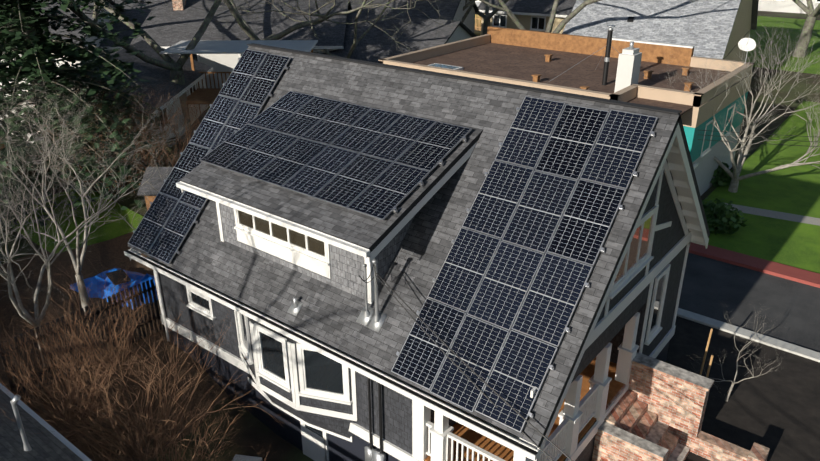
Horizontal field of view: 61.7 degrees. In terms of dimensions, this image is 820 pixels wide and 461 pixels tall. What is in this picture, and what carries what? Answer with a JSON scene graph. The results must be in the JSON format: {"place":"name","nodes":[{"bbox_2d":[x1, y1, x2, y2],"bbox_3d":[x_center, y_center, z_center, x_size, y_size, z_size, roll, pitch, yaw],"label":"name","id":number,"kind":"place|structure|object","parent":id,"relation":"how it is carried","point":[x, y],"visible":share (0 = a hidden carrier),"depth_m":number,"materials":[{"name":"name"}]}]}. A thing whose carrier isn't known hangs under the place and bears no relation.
{"place":"outdoors","nodes":[
{"label":"outdoors","id":0,"kind":"place"},
{"bbox_2d":[2,189,143,253],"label":"lawn","id":1,"kind":"structure","parent":0,"point":[111,230],"depth_m":29.59,"materials":[{"name":"green plant"}]},
{"bbox_2d":[137,167,173,195],"bbox_3d":[-9.130,-2.331,28.912,3.800,0.731,2.900,0,25,0],"label":"roof","id":2,"kind":"object","parent":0,"point":[157,184],"visible":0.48,"depth_m":28.26,"materials":[{"name":"grey"}]},
{"bbox_2d":[151,67,212,131],"bbox_3d":[-17.091,-7.409,39.640,8.560,1.638,11.600,0,25,0],"label":"railing","id":3,"kind":"object","parent":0,"point":[192,84],"depth_m":37.87,"materials":[{"name":"wood"}]},
{"bbox_2d":[101,0,343,61],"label":"house","id":4,"kind":"structure","parent":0,"point":[315,47],"depth_m":46.65,"materials":[{"name":"white paint"}]},
{"bbox_2d":[159,40,317,53],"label":"roof","id":5,"kind":"structure","parent":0,"point":[221,47],"depth_m":40.21,"materials":[{"name":"grey metal"}]},
{"bbox_2d":[0,6,819,460],"bbox_3d":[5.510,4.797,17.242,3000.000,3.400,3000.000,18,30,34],"label":"ground","id":6,"kind":"structure","parent":0,"point":[246,430],"depth_m":27.52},
{"bbox_2d":[0,169,39,232],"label":"tree","id":7,"kind":"object","parent":6,"relation":"on","point":[14,198],"visible":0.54,"depth_m":28.48,"materials":[{"name":"green plant"}]},
{"bbox_2d":[0,177,57,277],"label":"tree","id":8,"kind":"object","parent":6,"relation":"on","point":[14,230],"visible":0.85,"depth_m":17.11,"materials":[{"name":"grey plant"}]},
{"bbox_2d":[0,1,115,96],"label":"white wall","id":9,"kind":"structure","parent":6,"relation":"on","point":[90,39],"depth_m":45.02,"materials":[{"name":"white paint"}]},
{"bbox_2d":[4,0,124,46],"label":"tree","id":10,"kind":"object","parent":9,"relation":"on","point":[90,16],"depth_m":44.79,"materials":[{"name":"green plant"}]},
{"bbox_2d":[0,97,158,365],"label":"tree","id":11,"kind":"object","parent":6,"relation":"on","point":[10,279],"visible":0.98,"depth_m":18.75,"materials":[{"name":"grey plant"}]},
{"bbox_2d":[0,278,164,398],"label":"dark fence","id":12,"kind":"object","parent":6,"relation":"on","point":[97,313],"visible":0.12,"depth_m":19.76,"materials":[{"name":"brown wood"}]},
{"bbox_2d":[68,4,98,22],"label":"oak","id":13,"kind":"object","parent":6,"relation":"on","point":[95,16],"visible":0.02,"depth_m":44.55,"materials":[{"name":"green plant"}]},
{"bbox_2d":[0,0,179,225],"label":"evergreen tree","id":14,"kind":"object","parent":6,"relation":"on","point":[57,50],"depth_m":30.32,"materials":[{"name":"green plant"}]},
{"bbox_2d":[5,249,174,380],"bbox_3d":[-8.421,2.533,19.103,7.093,3.588,4.339,18,30,34],"label":"bush","id":15,"kind":"object","parent":6,"relation":"on","point":[133,314],"visible":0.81,"depth_m":19.93,"materials":[{"name":"brown plant"}]},
{"bbox_2d":[0,72,198,313],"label":"tree","id":16,"kind":"object","parent":6,"relation":"on","point":[78,264],"visible":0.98,"depth_m":22.36,"materials":[{"name":"grey plant"}]},
{"bbox_2d":[0,77,207,168],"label":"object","id":17,"kind":"structure","parent":6,"relation":"on","point":[126,116],"depth_m":37.96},
{"bbox_2d":[2,40,211,116],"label":"neighbour roof","id":18,"kind":"structure","parent":17,"relation":"on","point":[156,72],"depth_m":39.05,"materials":[{"name":"grey"}]},
{"bbox_2d":[11,71,197,194],"bbox_3d":[-14.725,-4.797,31.862,9.846,6.184,9.599,18,30,34],"label":"hedge","id":19,"kind":"object","parent":6,"relation":"on","point":[143,150],"visible":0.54,"depth_m":31.76,"materials":[{"name":"plant"}]},
{"bbox_2d":[1,0,221,129],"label":"tree","id":20,"kind":"object","parent":6,"relation":"on","point":[172,66],"visible":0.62,"depth_m":38.84,"materials":[{"name":"grey plant"}]},
{"bbox_2d":[0,232,227,460],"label":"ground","id":21,"kind":"structure","parent":6,"relation":"on","point":[111,251],"depth_m":20.43,"materials":[{"name":"brown soil"}]},
{"bbox_2d":[0,276,150,429],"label":"bush","id":22,"kind":"object","parent":21,"relation":"on","point":[71,392],"visible":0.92,"depth_m":17.82,"materials":[{"name":"brown plant"}]},
{"bbox_2d":[70,268,157,308],"bbox_3d":[-10.224,1.780,24.317,3.898,0.492,2.121,11,27,23],"label":"tarp","id":23,"kind":"object","parent":21,"relation":"on","point":[134,278],"visible":0.5,"depth_m":24.18,"materials":[{"name":"blue plastic"}]},
{"bbox_2d":[0,290,284,460],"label":"bush","id":24,"kind":"object","parent":21,"relation":"on","point":[148,393],"visible":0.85,"depth_m":17.43,"materials":[{"name":"brown plant"}]},
{"bbox_2d":[232,454,262,460],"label":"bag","id":25,"kind":"object","parent":21,"relation":"on","point":[245,458],"visible":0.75,"depth_m":18.25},
{"bbox_2d":[51,136,177,232],"bbox_3d":[-7.273,0.219,21.873,5.781,6.240,5.617,0,25,0],"label":"tree","id":26,"kind":"object","parent":6,"relation":"on","point":[130,195],"visible":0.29,"depth_m":20.47,"materials":[{"name":"grey plant"}]},
{"bbox_2d":[0,49,312,285],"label":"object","id":27,"kind":"object","parent":6,"relation":"on","point":[210,94],"depth_m":40.89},
{"bbox_2d":[98,69,215,172],"bbox_3d":[-12.337,-4.909,33.089,9.378,5.401,9.046,-11,27,-21],"label":"hedge","id":28,"kind":"object","parent":6,"relation":"on","point":[186,129],"visible":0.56,"depth_m":34.08,"materials":[{"name":"plant"}]},
{"bbox_2d":[50,360,267,460],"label":"bush","id":29,"kind":"object","parent":6,"relation":"on","point":[156,448],"visible":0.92,"depth_m":16.84,"materials":[{"name":"brown plant"}]},
{"bbox_2d":[121,106,204,171],"bbox_3d":[-9.518,-3.478,31.151,9.364,4.779,5.919,18,30,34],"label":"hedge","id":30,"kind":"object","parent":6,"relation":"on","point":[165,149],"visible":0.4,"depth_m":31.66,"materials":[{"name":"plant"}]},
{"bbox_2d":[157,432,274,460],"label":"bush","id":31,"kind":"object","parent":6,"relation":"on","point":[205,456],"visible":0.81,"depth_m":16.74,"materials":[{"name":"brown plant"}]},
{"bbox_2d":[103,49,336,87],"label":"white wall","id":32,"kind":"structure","parent":6,"relation":"on","point":[222,62],"depth_m":46.94,"materials":[{"name":"white paint"}]},
{"bbox_2d":[99,0,351,46],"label":"neighbour roof","id":33,"kind":"structure","parent":32,"relation":"on","point":[168,28],"depth_m":47.87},
{"bbox_2d":[190,0,390,57],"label":"tree","id":34,"kind":"object","parent":6,"relation":"on","point":[354,45],"visible":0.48,"depth_m":45.66,"materials":[{"name":"grey plant"}]},
{"bbox_2d":[151,0,475,56],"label":"tree","id":35,"kind":"object","parent":6,"relation":"on","point":[243,24],"visible":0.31,"depth_m":40.48,"materials":[{"name":"grey plant"}]},
{"bbox_2d":[350,0,471,14],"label":"tree","id":36,"kind":"object","parent":6,"relation":"on","point":[465,7],"visible":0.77,"depth_m":52.63,"materials":[{"name":"grey plant"}]},
{"bbox_2d":[446,26,471,43],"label":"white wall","id":37,"kind":"structure","parent":6,"relation":"on","point":[460,33],"depth_m":46.08,"materials":[{"name":"white paint"}]},
{"bbox_2d":[322,13,475,62],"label":"roof","id":38,"kind":"object","parent":37,"relation":"on","point":[375,44],"visible":0.42,"depth_m":45.80,"materials":[{"name":"grey"}]},
{"bbox_2d":[453,0,474,32],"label":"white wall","id":39,"kind":"structure","parent":6,"relation":"on","point":[469,22],"depth_m":54.88,"materials":[{"name":"grey paint"}]},
{"bbox_2d":[350,0,478,19],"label":"roof","id":40,"kind":"object","parent":39,"relation":"on","point":[427,8],"visible":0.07,"depth_m":51.40,"materials":[{"name":"grey"}]},
{"bbox_2d":[462,0,475,22],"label":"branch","id":41,"kind":"object","parent":6,"relation":"on","point":[468,11],"visible":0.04,"depth_m":53.23,"materials":[{"name":"grey plant"}]},
{"bbox_2d":[475,14,480,30],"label":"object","id":42,"kind":"object","parent":6,"relation":"on","point":[478,27],"visible":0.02,"depth_m":69.51,"materials":[{"name":"beige wood"}]},
{"bbox_2d":[475,0,508,34],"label":"tree","id":43,"kind":"object","parent":6,"relation":"on","point":[487,16],"visible":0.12,"depth_m":57.42,"materials":[{"name":"grey plant"}]},
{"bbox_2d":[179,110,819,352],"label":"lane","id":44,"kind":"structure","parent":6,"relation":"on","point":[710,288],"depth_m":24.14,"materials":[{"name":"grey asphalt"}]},
{"bbox_2d":[481,12,565,34],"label":"house wall","id":45,"kind":"structure","parent":6,"relation":"on","point":[525,21],"depth_m":62.17,"materials":[{"name":"beige paint"}]},
{"bbox_2d":[479,10,567,30],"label":"window frame","id":46,"kind":"object","parent":45,"relation":"attached to","point":[534,15],"depth_m":61.80,"materials":[{"name":"white wood"}]},
{"bbox_2d":[478,0,575,14],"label":"house","id":47,"kind":"structure","parent":45,"relation":"on","point":[564,7],"depth_m":61.46,"materials":[{"name":"grey"}]},
{"bbox_2d":[460,0,722,32],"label":"tree","id":48,"kind":"object","parent":6,"relation":"on","point":[563,22],"visible":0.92,"depth_m":45.16,"materials":[{"name":"grey plant"}]},
{"bbox_2d":[592,352,769,460],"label":"brick wall","id":49,"kind":"structure","parent":6,"relation":"on","point":[657,412],"depth_m":17.01,"materials":[{"name":"brick"}]},
{"bbox_2d":[666,316,696,360],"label":"soil","id":50,"kind":"structure","parent":6,"relation":"on","point":[684,328],"depth_m":22.18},
{"bbox_2d":[692,124,740,195],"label":"grey stucco building","id":51,"kind":"structure","parent":6,"relation":"on","point":[705,168],"depth_m":33.26,"materials":[{"name":"grey paint"}]},
{"bbox_2d":[710,162,732,186],"bbox_3d":[15.337,-2.885,34.488,2.078,1.237,2.088,18,30,34],"label":"bush","id":52,"kind":"object","parent":6,"relation":"on","point":[722,177],"visible":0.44,"depth_m":33.95,"materials":[{"name":"green plant"}]},
{"bbox_2d":[723,0,751,61],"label":"house wall","id":53,"kind":"structure","parent":6,"relation":"on","point":[741,26],"depth_m":50.09,"materials":[{"name":"paint"}]},
{"bbox_2d":[659,16,819,192],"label":"tree","id":54,"kind":"object","parent":6,"relation":"on","point":[735,179],"visible":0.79,"depth_m":32.33,"materials":[{"name":"grey plant"}]},
{"bbox_2d":[668,323,819,460],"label":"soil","id":55,"kind":"structure","parent":6,"relation":"on","point":[776,412],"depth_m":19.32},
{"bbox_2d":[699,328,713,377],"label":"stakes","id":56,"kind":"object","parent":55,"relation":"on","point":[704,358],"visible":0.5,"depth_m":19.24,"materials":[{"name":"brown wood"}]},
{"bbox_2d":[687,305,786,400],"bbox_3d":[9.034,3.523,18.832,2.380,2.958,4.292,18,30,34],"label":"sapling","id":57,"kind":"object","parent":55,"relation":"on","point":[730,388],"visible":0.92,"depth_m":18.86,"materials":[{"name":"grey plant"}]},
{"bbox_2d":[677,308,819,361],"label":"concrete kerbs","id":58,"kind":"object","parent":6,"relation":"on","point":[749,335],"depth_m":21.94,"materials":[{"name":"grey concrete"}]},
{"bbox_2d":[689,242,819,287],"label":"red kerbs","id":59,"kind":"object","parent":6,"relation":"on","point":[810,278],"depth_m":26.31,"materials":[{"name":"red concrete"}]},
{"bbox_2d":[758,0,818,13],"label":"white wall","id":60,"kind":"structure","parent":6,"relation":"on","point":[789,6],"depth_m":81.91,"materials":[{"name":"white paint"}]},
{"bbox_2d":[792,0,819,57],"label":"trunk","id":61,"kind":"object","parent":6,"relation":"on","point":[811,18],"visible":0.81,"depth_m":57.33,"materials":[{"name":"grey plant"}]},
{"bbox_2d":[124,123,708,460],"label":"house","id":62,"kind":"structure","parent":0,"point":[434,441],"depth_m":16.08,"materials":[{"name":"white wood"}]},
{"bbox_2d":[239,211,324,255],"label":"dormer window panes","id":63,"kind":"object","parent":62,"relation":"attached to","point":[298,239],"visible":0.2,"depth_m":16.46,"materials":[{"name":"grey"}]},
{"bbox_2d":[220,203,415,298],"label":"dormer wall","id":64,"kind":"structure","parent":62,"relation":"attached to","point":[347,268],"depth_m":15.56,"materials":[{"name":"grey wood"}]},
{"bbox_2d":[128,50,655,430],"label":"solar panels","id":65,"kind":"object","parent":62,"relation":"on","point":[523,361],"visible":0.98,"depth_m":14.56,"materials":[{"name":"black glass"}]},
{"bbox_2d":[128,49,657,432],"bbox_3d":[-1.538,-0.940,16.849,13.032,4.838,4.991,18,30,34],"label":"aluminium solar frame","id":66,"kind":"object","parent":62,"relation":"on","point":[601,249],"visible":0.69,"depth_m":14.66,"materials":[{"name":"grey"}]},
{"bbox_2d":[128,43,709,446],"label":"house roof","id":67,"kind":"structure","parent":62,"relation":"attached to","point":[484,111],"depth_m":15.63,"materials":[{"name":"grey tile"}]},
{"bbox_2d":[288,259,386,460],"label":"vent pipes","id":68,"kind":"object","parent":67,"relation":"on","point":[372,318],"visible":0.9,"depth_m":15.10,"materials":[{"name":"silver metal"}]},
{"bbox_2d":[168,328,669,460],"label":"house basement","id":69,"kind":"object","parent":62,"relation":"attached to","point":[340,449],"depth_m":19.14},
{"bbox_2d":[158,159,688,460],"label":"house siding","id":70,"kind":"object","parent":62,"relation":"attached to","point":[397,419],"visible":0.17,"depth_m":16.78,"materials":[{"name":"grey wood"}]},
{"bbox_2d":[425,357,623,460],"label":"porch","id":71,"kind":"object","parent":62,"relation":"attached to","point":[501,451],"visible":0.04,"depth_m":16.09,"materials":[{"name":"brown wood"}]},
{"bbox_2d":[614,215,652,282],"bbox_3d":[4.970,0.393,15.274,0.001,1.000,2.000,18,30,34],"label":"gable window","id":72,"kind":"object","parent":62,"relation":"attached to","point":[635,244],"visible":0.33,"depth_m":15.46,"materials":[{"name":"glass"}]},
{"bbox_2d":[378,34,754,127],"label":"roof parapet","id":73,"kind":"structure","parent":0,"point":[704,102],"depth_m":31.35,"materials":[{"name":"beige wood"}]},
{"bbox_2d":[427,26,819,168],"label":"flat building","id":74,"kind":"structure","parent":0,"point":[681,56],"depth_m":37.57,"materials":[{"name":"orange wood"}]},
{"bbox_2d":[413,43,730,115],"bbox_3d":[7.851,-8.158,35.370,15.200,0.100,10.300,18,30,34],"label":"flat roof","id":75,"kind":"object","parent":74,"relation":"attached to","point":[512,61],"visible":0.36,"depth_m":35.85,"materials":[{"name":"brown"}]},
{"bbox_2d":[614,47,641,92],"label":"chimney","id":76,"kind":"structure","parent":75,"relation":"on","point":[628,67],"depth_m":30.33,"materials":[{"name":"white paint"}]},
{"bbox_2d":[546,25,749,83],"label":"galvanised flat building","id":77,"kind":"structure","parent":75,"relation":"on","point":[610,28],"depth_m":31.51,"materials":[{"name":"metal"}]},
{"bbox_2d":[627,16,633,21],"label":"grey roof","id":78,"kind":"object","parent":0,"point":[630,19],"visible":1,"depth_m":45.35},
{"bbox_2d":[476,14,819,74],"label":"lawn","id":79,"kind":"structure","parent":0,"point":[795,25],"depth_m":63.94,"materials":[{"name":"green plant"}]},
{"bbox_2d":[562,0,758,58],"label":"roof","id":80,"kind":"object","parent":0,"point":[704,27],"visible":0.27,"depth_m":44.58,"materials":[{"name":"grey"}]},
{"bbox_2d":[683,92,747,161],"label":"building wall","id":81,"kind":"structure","parent":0,"point":[693,135],"depth_m":31.53,"materials":[{"name":"teal paint"}]},
{"bbox_2d":[703,101,819,273],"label":"lawn","id":82,"kind":"structure","parent":0,"point":[794,190],"depth_m":32.63,"materials":[{"name":"green plant"}]},
{"bbox_2d":[702,197,747,234],"bbox_3d":[13.151,-0.637,29.466,2.484,1.456,2.512,18,30,34],"label":"bush","id":83,"kind":"object","parent":82,"relation":"on","point":[721,220],"visible":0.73,"depth_m":28.93,"materials":[{"name":"green plant"}]},
{"bbox_2d":[725,203,819,225],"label":"sidewalk","id":84,"kind":"structure","parent":82,"relation":"on","point":[780,215],"depth_m":30.75,"materials":[{"name":"grey concrete"}]},
{"bbox_3d":[-13.097,5.824,16.624,25.000,3.400,4.200,18,30,34],"label":"neighbouring building wall","id":85,"kind":"object","parent":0,"visible":0},
{"bbox_2d":[0,389,82,460],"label":"roof","id":86,"kind":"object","parent":85,"relation":"on","point":[46,445],"depth_m":14.66,"materials":[{"name":"grey"}]},
{"bbox_2d":[10,395,31,450],"bbox_3d":[-7.939,3.974,14.068,0.148,1.461,0.229,37,43,52],"label":"vent pipe","id":87,"kind":"object","parent":86,"relation":"on","point":[14,402],"visible":0.81,"depth_m":13.99,"materials":[{"name":"silver metal"}]},
{"bbox_2d":[0,383,91,460],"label":"roof trim","id":88,"kind":"structure","parent":86,"relation":"attached to","point":[58,435],"depth_m":15.36,"materials":[{"name":"grey metal"}]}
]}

